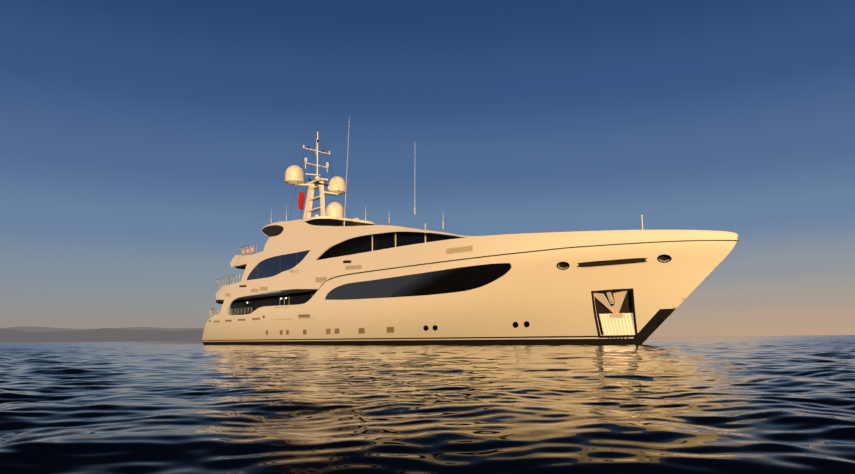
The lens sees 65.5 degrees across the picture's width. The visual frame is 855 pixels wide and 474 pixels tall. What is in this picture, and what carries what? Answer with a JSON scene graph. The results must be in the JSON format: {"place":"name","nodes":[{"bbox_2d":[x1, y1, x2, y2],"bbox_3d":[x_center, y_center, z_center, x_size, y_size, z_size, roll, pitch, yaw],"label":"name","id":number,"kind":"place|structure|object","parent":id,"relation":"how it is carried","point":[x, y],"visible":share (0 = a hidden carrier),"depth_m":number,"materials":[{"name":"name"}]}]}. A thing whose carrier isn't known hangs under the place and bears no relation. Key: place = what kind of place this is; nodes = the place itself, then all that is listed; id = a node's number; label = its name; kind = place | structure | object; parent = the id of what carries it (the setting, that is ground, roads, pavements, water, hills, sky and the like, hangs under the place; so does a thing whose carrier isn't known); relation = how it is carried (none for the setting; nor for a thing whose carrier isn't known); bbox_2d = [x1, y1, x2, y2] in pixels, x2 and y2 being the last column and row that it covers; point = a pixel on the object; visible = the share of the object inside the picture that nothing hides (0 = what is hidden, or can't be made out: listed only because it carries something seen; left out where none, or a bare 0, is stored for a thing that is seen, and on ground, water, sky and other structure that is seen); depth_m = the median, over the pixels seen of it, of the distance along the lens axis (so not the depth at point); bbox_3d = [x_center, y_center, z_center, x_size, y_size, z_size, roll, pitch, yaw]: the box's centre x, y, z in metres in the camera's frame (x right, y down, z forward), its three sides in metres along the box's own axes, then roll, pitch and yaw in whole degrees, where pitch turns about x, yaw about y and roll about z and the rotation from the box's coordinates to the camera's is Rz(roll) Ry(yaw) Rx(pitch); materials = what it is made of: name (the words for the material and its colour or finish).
{"place":"outdoors","nodes":[
{"label":"outdoors","id":0,"kind":"place"},
{"bbox_2d":[0,328,203,342],"bbox_3d":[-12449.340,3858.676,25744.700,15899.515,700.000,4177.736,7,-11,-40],"label":"coast hills","id":1,"kind":"structure","parent":0,"point":[93,335],"depth_m":26697.39,"materials":[{"name":"black"}]},
{"bbox_2d":[0,326,203,331],"bbox_3d":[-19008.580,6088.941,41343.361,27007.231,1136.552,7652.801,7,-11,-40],"label":"coast hills","id":2,"kind":"structure","parent":0,"point":[34,329],"depth_m":41952.97,"materials":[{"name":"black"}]},
{"bbox_2d":[0,335,854,473],"bbox_3d":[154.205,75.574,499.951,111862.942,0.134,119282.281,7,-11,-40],"label":"sea","id":3,"kind":"structure","parent":0,"point":[725,405],"depth_m":4.08,"materials":[{"name":"liquid"}]},
{"bbox_2d":[202,117,738,344],"bbox_3d":[-3.578,-1.440,58.261,10.524,22.600,60.900,7,-11,-40],"label":"yacht","id":4,"kind":"object","parent":3,"relation":"on","point":[333,275],"visible":0.96,"depth_m":44.83,"materials":[{"name":"paint"}]},
{"bbox_2d":[0,0,854,336],"label":"sky","id":5,"kind":"structure","parent":0,"point":[144,144],"materials":[{"name":"blue"}]}
]}

